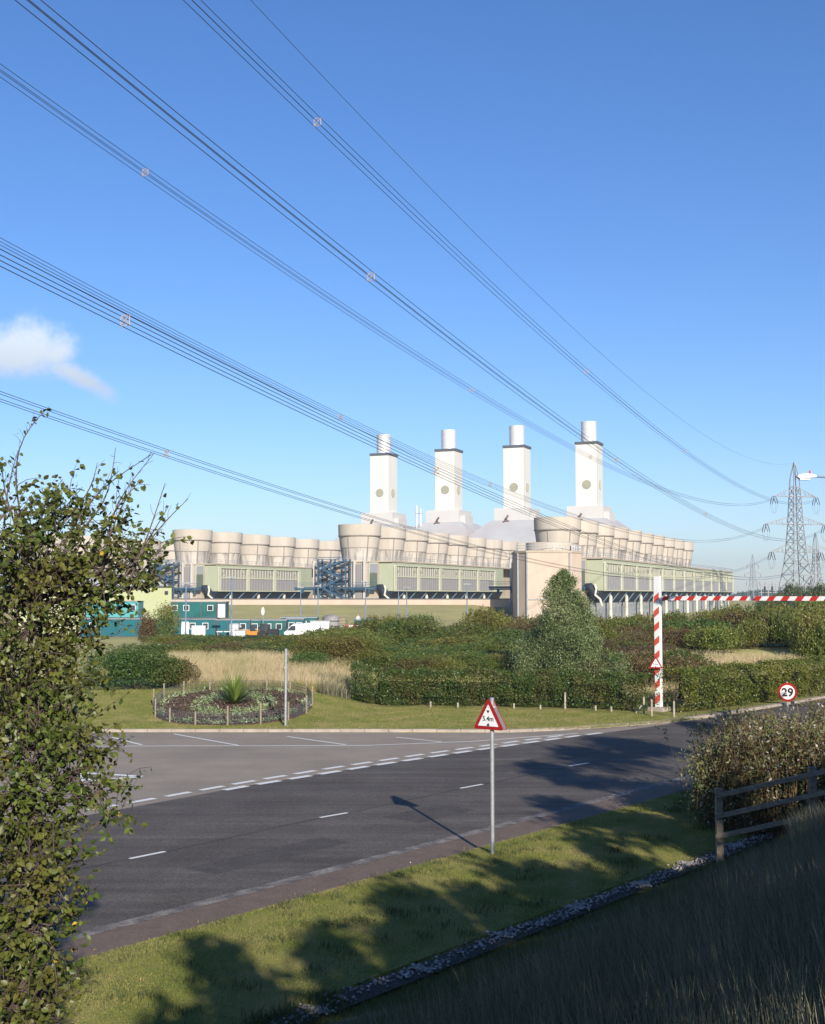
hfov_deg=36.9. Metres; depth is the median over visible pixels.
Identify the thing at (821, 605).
green shrub
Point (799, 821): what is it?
grass
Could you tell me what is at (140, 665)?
rounded bush
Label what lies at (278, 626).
window
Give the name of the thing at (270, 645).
green shrub
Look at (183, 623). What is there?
door
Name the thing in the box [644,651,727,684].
brown shrub
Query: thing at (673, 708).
fence stake
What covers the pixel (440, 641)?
green shrub
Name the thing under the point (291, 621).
site cabin
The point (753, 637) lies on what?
green shrub
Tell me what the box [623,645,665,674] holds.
brown shrub
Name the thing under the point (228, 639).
green shrub
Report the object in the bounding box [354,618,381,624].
blue container
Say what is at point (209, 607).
window
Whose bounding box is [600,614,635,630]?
green shrub
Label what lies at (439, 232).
power line
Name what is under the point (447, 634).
green shrub
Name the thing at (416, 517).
exhaust pipe
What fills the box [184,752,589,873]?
road patch
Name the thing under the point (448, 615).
ground
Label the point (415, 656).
green shrub
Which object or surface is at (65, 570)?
bush
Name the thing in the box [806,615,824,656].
green shrub
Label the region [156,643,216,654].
green shrub
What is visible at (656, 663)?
height barrier
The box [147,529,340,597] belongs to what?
cooling block
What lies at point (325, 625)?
white van
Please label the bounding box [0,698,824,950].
road
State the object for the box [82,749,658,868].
road seam
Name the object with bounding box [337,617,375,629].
green shrub
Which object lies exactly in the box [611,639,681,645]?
brown shrub
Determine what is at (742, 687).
clipped hedge
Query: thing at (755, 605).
distant tree
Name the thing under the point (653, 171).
sky
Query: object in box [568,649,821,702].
dry grass
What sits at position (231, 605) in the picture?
lighting column
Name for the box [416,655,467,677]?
green shrub
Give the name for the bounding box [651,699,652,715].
fence stake
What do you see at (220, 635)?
dark shrub
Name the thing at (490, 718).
height limit sign
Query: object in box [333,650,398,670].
green shrub
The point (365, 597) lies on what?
lighting column
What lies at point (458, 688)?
clipped hedge
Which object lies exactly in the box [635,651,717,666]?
green shrub
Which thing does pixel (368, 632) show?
green shrub
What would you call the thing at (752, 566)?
electricity pylon
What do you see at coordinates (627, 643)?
green shrub
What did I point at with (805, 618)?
green shrub
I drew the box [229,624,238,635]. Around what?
water container
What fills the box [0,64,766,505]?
power line
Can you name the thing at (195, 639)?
dark shrub
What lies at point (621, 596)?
cooling block
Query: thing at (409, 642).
dark shrub
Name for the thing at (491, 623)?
green shrub
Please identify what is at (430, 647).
green shrub
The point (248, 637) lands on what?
dark shrub
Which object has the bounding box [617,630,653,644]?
brown shrub
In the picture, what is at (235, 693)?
spiky plant
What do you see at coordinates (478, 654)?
dark shrub
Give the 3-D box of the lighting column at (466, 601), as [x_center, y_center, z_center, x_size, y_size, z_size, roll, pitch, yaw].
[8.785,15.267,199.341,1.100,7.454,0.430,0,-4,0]
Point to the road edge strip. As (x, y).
(108, 927)
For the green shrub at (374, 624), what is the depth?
101.35 m
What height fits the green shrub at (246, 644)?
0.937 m
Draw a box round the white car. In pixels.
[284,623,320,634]
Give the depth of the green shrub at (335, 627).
108.57 m
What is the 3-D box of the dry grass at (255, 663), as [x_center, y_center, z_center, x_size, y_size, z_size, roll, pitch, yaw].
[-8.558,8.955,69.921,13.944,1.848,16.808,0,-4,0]
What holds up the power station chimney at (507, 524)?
on the ground at (448, 615)
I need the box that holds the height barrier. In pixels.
[647,576,824,711]
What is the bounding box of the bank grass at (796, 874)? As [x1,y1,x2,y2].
[321,812,824,1023]
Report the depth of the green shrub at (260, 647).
82.07 m
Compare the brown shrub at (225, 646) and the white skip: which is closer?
the brown shrub at (225, 646)
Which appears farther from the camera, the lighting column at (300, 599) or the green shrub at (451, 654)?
the lighting column at (300, 599)
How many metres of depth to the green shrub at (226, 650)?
80.49 m
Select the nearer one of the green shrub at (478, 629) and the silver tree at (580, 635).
the silver tree at (580, 635)
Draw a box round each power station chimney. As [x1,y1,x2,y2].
[334,434,413,560]
[411,429,480,535]
[469,425,541,542]
[567,421,630,529]
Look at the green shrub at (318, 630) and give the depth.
106.42 m
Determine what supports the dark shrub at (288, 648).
on the ground at (448, 615)
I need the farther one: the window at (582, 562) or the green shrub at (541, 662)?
the window at (582, 562)
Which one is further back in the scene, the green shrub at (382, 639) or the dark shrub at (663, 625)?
the dark shrub at (663, 625)
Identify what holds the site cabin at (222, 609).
on the site cabin at (222, 624)
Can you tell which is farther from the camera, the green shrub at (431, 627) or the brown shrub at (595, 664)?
the green shrub at (431, 627)
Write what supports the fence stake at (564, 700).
on the grass verge
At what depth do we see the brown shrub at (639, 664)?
67.72 m
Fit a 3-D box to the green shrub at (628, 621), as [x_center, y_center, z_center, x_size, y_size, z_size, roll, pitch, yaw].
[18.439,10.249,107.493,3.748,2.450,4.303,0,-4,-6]
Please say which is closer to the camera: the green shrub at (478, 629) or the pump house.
the green shrub at (478, 629)
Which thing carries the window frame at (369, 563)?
in the cooling block at (386, 562)
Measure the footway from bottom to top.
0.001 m
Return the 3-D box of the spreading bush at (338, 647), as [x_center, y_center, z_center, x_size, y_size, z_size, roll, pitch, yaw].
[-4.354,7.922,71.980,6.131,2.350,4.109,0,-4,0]
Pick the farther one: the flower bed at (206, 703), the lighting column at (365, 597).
the lighting column at (365, 597)
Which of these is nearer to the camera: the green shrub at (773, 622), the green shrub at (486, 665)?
the green shrub at (486, 665)
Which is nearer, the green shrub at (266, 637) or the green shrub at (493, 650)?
the green shrub at (493, 650)
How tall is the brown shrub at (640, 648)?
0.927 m
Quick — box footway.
[0,777,697,978]
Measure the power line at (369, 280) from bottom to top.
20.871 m
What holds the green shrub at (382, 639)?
on the ground at (448, 615)
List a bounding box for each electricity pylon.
[745,554,760,595]
[762,462,824,590]
[800,532,824,585]
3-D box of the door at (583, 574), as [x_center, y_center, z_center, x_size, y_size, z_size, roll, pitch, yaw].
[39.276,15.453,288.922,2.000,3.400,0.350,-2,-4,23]
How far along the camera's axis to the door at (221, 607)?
165.08 m
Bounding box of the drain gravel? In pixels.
[260,826,782,1023]
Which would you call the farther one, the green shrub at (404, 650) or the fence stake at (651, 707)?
the green shrub at (404, 650)
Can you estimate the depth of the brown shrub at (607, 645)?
84.75 m
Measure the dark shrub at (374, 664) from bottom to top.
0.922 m
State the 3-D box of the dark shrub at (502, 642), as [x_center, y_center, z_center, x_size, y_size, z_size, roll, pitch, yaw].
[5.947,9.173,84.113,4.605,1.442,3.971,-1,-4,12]
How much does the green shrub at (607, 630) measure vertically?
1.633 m
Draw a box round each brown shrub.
[161,640,191,645]
[202,641,249,653]
[357,613,386,631]
[385,655,443,677]
[390,613,439,636]
[496,615,554,635]
[557,637,615,644]
[558,658,614,671]
[591,640,629,650]
[601,652,654,673]
[606,622,653,636]
[608,644,681,653]
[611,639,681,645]
[614,645,686,652]
[615,654,670,686]
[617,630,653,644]
[621,628,653,639]
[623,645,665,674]
[639,642,690,650]
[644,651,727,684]
[651,625,704,648]
[714,606,771,647]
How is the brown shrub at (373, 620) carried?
on the ground at (448, 615)
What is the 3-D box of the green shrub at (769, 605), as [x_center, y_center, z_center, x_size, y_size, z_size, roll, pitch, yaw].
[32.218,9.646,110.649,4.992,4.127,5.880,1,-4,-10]
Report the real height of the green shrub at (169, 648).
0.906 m
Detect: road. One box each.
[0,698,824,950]
[0,709,760,823]
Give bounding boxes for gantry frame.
[757,582,816,595]
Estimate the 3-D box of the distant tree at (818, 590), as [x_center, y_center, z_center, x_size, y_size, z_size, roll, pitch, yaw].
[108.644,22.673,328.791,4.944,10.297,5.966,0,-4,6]
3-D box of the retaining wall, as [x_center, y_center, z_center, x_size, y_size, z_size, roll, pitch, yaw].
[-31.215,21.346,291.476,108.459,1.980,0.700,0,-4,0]
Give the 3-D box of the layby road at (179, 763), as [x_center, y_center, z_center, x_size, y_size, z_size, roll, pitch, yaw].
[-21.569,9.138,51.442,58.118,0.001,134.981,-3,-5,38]
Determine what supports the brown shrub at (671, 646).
on the ground at (448, 615)
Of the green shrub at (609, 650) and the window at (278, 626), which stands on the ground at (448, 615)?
the green shrub at (609, 650)
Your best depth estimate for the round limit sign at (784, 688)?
41.67 m
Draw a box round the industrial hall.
[13,579,172,634]
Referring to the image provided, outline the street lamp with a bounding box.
[796,470,824,479]
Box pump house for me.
[511,542,581,620]
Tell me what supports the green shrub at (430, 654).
on the ground at (448, 615)
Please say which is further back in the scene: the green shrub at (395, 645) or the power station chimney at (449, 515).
the power station chimney at (449, 515)
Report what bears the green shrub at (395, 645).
on the ground at (448, 615)
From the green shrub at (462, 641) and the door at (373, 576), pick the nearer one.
the green shrub at (462, 641)
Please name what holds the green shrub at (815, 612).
on the ground at (448, 615)
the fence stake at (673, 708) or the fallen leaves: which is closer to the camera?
the fallen leaves
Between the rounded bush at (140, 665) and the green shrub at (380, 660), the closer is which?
the rounded bush at (140, 665)
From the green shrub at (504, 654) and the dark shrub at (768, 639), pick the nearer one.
the green shrub at (504, 654)
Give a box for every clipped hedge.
[349,655,650,710]
[655,652,824,711]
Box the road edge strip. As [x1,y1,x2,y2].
[0,773,701,952]
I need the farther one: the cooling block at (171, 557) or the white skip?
the cooling block at (171, 557)
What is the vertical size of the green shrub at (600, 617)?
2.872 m
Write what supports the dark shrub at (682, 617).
on the ground at (448, 615)
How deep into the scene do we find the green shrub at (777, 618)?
95.06 m
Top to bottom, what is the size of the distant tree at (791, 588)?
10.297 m
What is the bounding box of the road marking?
[10,733,599,858]
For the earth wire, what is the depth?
113.33 m
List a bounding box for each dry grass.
[164,648,369,694]
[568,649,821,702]
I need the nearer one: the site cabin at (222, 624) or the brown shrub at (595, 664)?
the brown shrub at (595, 664)
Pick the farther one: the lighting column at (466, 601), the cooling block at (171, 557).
the cooling block at (171, 557)
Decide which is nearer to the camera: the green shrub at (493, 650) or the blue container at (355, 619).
the green shrub at (493, 650)
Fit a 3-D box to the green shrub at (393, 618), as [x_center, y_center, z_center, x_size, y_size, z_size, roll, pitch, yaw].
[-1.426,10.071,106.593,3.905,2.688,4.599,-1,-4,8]
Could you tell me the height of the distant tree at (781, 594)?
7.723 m
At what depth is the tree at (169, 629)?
134.17 m
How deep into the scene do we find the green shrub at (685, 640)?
91.46 m
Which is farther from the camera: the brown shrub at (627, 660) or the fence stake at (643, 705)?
the brown shrub at (627, 660)
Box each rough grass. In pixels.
[181,677,336,694]
[313,670,381,702]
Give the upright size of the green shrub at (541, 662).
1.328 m
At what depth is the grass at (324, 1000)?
16.77 m
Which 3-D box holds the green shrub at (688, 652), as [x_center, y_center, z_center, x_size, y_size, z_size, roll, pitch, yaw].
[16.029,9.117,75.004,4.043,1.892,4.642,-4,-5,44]
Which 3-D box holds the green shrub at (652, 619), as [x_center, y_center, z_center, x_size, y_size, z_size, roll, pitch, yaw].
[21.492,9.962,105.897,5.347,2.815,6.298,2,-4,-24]
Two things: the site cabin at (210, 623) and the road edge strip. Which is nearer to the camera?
the road edge strip
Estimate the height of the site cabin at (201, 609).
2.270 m
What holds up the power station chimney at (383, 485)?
on the ground at (448, 615)
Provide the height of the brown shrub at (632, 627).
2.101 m
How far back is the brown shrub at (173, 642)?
89.29 m
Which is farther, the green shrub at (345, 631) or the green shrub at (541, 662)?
the green shrub at (345, 631)
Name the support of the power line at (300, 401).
attached to the electricity pylon at (796, 524)
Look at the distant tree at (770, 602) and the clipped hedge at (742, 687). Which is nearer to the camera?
the clipped hedge at (742, 687)
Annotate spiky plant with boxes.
[203,667,265,703]
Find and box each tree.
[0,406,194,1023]
[135,610,163,641]
[149,599,181,636]
[498,568,638,698]
[754,595,764,610]
[763,594,779,608]
[774,587,792,608]
[783,580,801,608]
[792,586,813,607]
[804,582,815,594]
[812,578,824,602]
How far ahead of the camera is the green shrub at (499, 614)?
108.99 m
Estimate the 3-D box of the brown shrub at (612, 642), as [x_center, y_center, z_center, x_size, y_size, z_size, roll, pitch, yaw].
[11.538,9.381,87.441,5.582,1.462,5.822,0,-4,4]
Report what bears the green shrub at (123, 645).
on the ground at (448, 615)
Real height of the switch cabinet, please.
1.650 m
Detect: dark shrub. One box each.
[183,637,210,642]
[208,634,255,639]
[228,635,268,640]
[264,645,324,655]
[347,657,383,668]
[377,618,424,644]
[396,636,438,645]
[398,612,443,633]
[401,642,442,648]
[416,650,454,654]
[457,652,504,666]
[466,649,500,654]
[468,637,526,649]
[486,627,538,639]
[498,632,550,644]
[644,619,683,636]
[648,609,691,624]
[666,615,747,649]
[716,608,784,646]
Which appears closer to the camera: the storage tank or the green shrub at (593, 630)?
the green shrub at (593, 630)
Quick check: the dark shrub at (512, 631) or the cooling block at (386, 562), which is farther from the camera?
the cooling block at (386, 562)
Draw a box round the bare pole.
[284,649,287,725]
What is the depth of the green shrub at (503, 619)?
105.32 m
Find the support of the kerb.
on the layby road at (179, 763)
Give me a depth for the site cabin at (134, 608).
166.45 m
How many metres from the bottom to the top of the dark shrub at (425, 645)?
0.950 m
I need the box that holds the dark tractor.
[257,624,278,635]
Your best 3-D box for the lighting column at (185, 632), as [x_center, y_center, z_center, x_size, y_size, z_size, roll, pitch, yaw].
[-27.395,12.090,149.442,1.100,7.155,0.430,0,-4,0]
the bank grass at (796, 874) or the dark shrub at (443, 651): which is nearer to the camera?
the bank grass at (796, 874)
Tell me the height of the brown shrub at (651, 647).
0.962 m
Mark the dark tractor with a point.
(265, 630)
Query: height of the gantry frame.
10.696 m
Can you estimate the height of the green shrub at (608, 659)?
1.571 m
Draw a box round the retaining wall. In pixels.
[172,598,509,606]
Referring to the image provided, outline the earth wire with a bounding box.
[251,0,790,463]
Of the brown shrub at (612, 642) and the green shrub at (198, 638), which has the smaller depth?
the brown shrub at (612, 642)
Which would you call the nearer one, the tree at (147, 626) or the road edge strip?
the road edge strip
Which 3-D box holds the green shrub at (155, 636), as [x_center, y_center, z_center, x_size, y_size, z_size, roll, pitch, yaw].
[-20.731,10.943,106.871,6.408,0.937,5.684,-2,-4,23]
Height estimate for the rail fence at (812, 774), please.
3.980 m
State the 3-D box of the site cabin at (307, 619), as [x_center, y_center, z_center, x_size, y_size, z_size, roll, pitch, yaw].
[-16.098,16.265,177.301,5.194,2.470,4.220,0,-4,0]
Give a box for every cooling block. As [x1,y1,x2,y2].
[0,533,175,588]
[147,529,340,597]
[294,524,525,597]
[489,517,733,618]
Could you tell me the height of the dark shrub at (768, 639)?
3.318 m
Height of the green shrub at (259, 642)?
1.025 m
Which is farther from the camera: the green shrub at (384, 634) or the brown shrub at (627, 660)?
the green shrub at (384, 634)
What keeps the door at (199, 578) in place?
in the cooling block at (208, 562)
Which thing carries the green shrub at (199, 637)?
on the ground at (448, 615)
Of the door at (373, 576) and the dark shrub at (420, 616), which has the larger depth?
the door at (373, 576)
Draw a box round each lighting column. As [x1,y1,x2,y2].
[181,582,190,634]
[227,577,235,635]
[298,587,303,616]
[315,585,320,616]
[362,581,368,618]
[395,590,401,616]
[403,587,409,616]
[464,584,469,617]
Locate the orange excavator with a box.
[246,625,259,637]
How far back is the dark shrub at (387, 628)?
99.61 m
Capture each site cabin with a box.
[80,618,143,636]
[85,601,143,617]
[156,618,219,635]
[170,601,216,617]
[216,619,251,636]
[217,601,229,617]
[251,619,288,635]
[281,617,318,622]
[286,618,305,627]
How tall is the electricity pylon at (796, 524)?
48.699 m
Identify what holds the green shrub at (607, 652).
on the ground at (448, 615)
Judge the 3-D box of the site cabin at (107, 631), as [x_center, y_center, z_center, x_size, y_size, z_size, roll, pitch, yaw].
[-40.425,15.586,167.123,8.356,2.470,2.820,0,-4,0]
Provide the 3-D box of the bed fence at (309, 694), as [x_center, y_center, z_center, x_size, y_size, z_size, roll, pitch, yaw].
[-8.257,8.608,57.154,7.275,1.786,8.572,0,-4,0]
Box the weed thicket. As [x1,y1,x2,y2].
[655,678,824,839]
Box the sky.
[0,0,824,595]
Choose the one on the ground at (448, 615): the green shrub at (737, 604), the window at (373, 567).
the green shrub at (737, 604)
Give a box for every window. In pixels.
[196,566,203,573]
[207,605,212,610]
[276,624,281,629]
[370,564,377,572]
[581,561,584,569]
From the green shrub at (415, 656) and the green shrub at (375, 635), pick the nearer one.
the green shrub at (415, 656)
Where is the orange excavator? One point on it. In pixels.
(252, 631)
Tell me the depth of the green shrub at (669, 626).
93.13 m
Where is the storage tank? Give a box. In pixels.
[322,615,338,628]
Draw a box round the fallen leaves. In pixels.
[71,789,691,1004]
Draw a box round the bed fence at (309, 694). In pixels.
[153,673,312,724]
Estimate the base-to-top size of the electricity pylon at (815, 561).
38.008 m
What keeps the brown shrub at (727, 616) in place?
on the ground at (448, 615)
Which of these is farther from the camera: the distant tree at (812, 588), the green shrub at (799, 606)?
the distant tree at (812, 588)
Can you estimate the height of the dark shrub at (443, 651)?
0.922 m
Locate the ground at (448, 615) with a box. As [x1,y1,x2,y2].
[0,601,823,1023]
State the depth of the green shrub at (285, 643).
84.81 m
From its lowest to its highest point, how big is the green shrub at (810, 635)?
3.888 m
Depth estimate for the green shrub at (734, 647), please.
87.74 m
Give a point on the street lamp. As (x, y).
(805, 476)
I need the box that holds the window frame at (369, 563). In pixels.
[369,563,377,586]
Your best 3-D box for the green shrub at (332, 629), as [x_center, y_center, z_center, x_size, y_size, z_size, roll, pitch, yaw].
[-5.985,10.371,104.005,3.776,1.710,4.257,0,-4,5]
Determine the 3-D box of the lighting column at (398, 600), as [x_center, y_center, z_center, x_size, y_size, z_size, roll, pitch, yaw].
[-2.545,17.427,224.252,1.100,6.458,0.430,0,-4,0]
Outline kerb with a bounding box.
[22,695,824,732]
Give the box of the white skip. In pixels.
[234,629,249,636]
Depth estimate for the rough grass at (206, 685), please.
62.08 m
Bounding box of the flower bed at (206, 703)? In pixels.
[153,685,312,724]
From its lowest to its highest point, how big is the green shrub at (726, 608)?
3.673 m
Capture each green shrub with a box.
[105,642,186,654]
[137,633,189,642]
[145,634,176,643]
[153,635,188,641]
[155,644,203,652]
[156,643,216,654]
[165,644,210,655]
[173,636,223,641]
[180,634,227,640]
[193,638,239,643]
[200,645,260,654]
[209,637,245,643]
[230,639,278,644]
[236,641,270,646]
[239,645,284,652]
[252,635,284,639]
[252,644,307,651]
[253,645,306,654]
[257,635,298,638]
[261,638,293,644]
[267,640,313,646]
[286,632,328,639]
[301,628,337,635]
[306,628,386,639]
[320,625,345,631]
[324,625,355,633]
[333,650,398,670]
[334,628,390,640]
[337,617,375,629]
[351,615,412,645]
[354,631,380,638]
[362,655,406,669]
[366,637,398,644]
[368,629,410,644]
[376,615,409,624]
[376,641,405,650]
[377,651,443,670]
[382,616,445,643]
[397,649,440,654]
[399,645,461,652]
[406,636,477,648]
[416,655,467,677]
[417,653,457,667]
[427,628,476,639]
[432,652,475,665]
[436,619,500,640]
[443,633,504,651]
[444,650,485,665]
[445,641,511,652]
[451,604,511,640]
[460,659,510,673]
[461,649,511,653]
[462,653,524,673]
[464,642,508,650]
[465,609,516,636]
[465,611,510,640]
[471,608,511,624]
[475,651,521,667]
[482,646,526,651]
[508,613,557,628]
[523,654,559,669]
[553,649,626,655]
[556,622,609,637]
[577,651,639,670]
[583,612,613,626]
[592,619,625,641]
[592,647,619,652]
[597,629,619,640]
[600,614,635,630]
[604,640,652,648]
[609,640,651,647]
[611,616,643,635]
[626,612,650,624]
[630,612,687,629]
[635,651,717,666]
[649,647,716,663]
[650,630,703,649]
[651,624,712,649]
[683,622,745,653]
[690,607,724,622]
[703,606,778,644]
[704,626,749,653]
[713,603,764,615]
[714,602,747,613]
[737,616,768,648]
[748,601,789,613]
[759,604,797,647]
[762,607,796,648]
[767,601,822,645]
[768,607,812,646]
[778,604,824,648]
[783,609,824,642]
[783,610,824,655]
[787,615,824,657]
[805,594,824,611]
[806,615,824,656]
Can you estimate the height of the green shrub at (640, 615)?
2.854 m
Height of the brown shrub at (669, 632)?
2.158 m
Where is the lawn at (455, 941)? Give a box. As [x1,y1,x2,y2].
[0,791,762,1023]
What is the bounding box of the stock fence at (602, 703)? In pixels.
[377,684,729,706]
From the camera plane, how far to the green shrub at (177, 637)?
102.17 m
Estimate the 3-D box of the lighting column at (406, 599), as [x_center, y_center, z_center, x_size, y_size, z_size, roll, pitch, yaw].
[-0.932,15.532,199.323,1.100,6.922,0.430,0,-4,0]
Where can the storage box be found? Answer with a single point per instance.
(315, 621)
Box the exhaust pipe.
[415,506,421,527]
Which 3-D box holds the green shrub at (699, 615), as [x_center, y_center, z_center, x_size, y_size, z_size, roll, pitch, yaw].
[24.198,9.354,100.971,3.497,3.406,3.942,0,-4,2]
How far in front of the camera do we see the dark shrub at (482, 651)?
75.22 m
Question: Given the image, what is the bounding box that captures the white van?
[321,622,329,630]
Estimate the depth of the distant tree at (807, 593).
328.69 m
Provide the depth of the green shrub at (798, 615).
98.64 m
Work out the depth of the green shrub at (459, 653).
72.50 m
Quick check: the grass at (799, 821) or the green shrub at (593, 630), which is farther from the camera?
the green shrub at (593, 630)
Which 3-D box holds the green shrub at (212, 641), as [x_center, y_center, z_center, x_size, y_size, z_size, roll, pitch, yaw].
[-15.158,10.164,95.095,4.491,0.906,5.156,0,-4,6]
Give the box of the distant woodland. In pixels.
[731,588,804,595]
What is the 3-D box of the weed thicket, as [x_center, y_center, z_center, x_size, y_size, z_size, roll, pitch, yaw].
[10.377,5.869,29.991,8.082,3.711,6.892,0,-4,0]
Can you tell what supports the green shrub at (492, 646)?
on the ground at (448, 615)
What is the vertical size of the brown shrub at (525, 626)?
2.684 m
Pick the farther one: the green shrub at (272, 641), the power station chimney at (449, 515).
the power station chimney at (449, 515)
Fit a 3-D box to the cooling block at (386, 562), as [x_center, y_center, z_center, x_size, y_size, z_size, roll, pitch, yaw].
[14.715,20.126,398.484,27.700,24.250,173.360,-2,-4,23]
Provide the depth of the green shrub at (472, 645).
84.26 m
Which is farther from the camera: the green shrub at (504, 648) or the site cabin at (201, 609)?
the site cabin at (201, 609)
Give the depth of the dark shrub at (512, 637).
89.03 m
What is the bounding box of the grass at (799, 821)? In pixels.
[775,797,824,842]
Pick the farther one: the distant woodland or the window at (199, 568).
the distant woodland
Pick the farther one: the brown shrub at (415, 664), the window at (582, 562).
the window at (582, 562)
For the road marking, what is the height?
0.004 m
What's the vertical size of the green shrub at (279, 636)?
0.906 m
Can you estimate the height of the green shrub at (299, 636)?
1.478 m
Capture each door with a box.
[181,622,188,634]
[196,575,202,586]
[218,604,224,616]
[370,573,376,585]
[582,571,584,584]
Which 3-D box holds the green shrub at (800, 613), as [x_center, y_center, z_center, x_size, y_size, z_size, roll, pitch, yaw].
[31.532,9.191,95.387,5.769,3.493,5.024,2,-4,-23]
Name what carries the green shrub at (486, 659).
on the ground at (448, 615)
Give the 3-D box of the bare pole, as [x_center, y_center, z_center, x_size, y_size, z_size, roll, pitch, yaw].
[-5.421,7.568,52.908,0.140,3.437,0.140,0,-4,0]
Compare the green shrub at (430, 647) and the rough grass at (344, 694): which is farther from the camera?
the green shrub at (430, 647)
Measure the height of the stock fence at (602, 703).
0.605 m
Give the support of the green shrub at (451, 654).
on the ground at (448, 615)
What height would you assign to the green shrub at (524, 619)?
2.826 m
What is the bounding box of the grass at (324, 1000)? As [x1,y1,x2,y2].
[232,982,367,1023]
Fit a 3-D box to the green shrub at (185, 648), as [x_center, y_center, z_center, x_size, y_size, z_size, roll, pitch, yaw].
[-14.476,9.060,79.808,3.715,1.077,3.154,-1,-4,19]
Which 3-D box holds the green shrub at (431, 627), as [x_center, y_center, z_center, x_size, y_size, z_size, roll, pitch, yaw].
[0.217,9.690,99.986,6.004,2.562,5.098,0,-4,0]
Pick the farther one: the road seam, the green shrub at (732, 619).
the green shrub at (732, 619)
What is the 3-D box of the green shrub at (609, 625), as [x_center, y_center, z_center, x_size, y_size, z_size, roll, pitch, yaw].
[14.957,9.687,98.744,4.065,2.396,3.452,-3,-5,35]
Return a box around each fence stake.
[564,692,565,708]
[643,697,644,713]
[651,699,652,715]
[673,701,674,716]
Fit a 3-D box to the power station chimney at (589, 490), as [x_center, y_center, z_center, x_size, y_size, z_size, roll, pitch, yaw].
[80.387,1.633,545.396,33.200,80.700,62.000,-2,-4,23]
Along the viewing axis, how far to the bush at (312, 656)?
69.17 m
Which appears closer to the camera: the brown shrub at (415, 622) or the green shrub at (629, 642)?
the green shrub at (629, 642)
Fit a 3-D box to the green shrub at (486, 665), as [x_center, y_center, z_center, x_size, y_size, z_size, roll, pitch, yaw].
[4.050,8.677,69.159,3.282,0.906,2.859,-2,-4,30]
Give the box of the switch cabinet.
[191,625,205,635]
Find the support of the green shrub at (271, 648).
on the ground at (448, 615)
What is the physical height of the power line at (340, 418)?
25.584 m
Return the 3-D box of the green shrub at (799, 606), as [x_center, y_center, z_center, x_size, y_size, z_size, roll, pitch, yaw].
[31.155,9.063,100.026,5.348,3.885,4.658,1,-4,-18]
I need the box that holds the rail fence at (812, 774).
[715,767,824,862]
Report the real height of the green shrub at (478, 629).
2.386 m
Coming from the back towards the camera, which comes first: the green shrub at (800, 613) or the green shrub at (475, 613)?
the green shrub at (475, 613)
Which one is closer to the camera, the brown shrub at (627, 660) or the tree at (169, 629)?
the brown shrub at (627, 660)
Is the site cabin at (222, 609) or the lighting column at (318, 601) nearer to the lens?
the site cabin at (222, 609)
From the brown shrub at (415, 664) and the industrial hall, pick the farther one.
the industrial hall
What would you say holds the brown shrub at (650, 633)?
on the ground at (448, 615)
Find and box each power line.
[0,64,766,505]
[0,238,762,541]
[0,249,818,579]
[0,391,771,579]
[15,0,822,540]
[183,0,813,504]
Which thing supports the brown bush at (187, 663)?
on the ground at (448, 615)
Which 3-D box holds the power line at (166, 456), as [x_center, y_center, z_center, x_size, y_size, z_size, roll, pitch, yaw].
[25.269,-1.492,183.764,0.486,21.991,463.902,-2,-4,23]
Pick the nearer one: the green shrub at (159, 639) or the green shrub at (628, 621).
the green shrub at (159, 639)
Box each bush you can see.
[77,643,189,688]
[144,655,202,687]
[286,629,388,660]
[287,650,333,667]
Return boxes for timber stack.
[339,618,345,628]
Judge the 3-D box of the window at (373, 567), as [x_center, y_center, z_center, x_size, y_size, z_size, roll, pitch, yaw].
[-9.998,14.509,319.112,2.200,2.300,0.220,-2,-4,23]
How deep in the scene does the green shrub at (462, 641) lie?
87.39 m
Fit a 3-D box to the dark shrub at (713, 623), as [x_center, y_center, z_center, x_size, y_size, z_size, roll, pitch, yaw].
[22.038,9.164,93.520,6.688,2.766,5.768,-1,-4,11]
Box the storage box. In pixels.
[310,620,330,625]
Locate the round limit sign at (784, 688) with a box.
[778,682,796,722]
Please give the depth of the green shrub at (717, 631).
86.25 m
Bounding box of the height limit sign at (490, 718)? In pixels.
[474,697,506,853]
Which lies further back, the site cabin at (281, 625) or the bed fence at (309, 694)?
the site cabin at (281, 625)

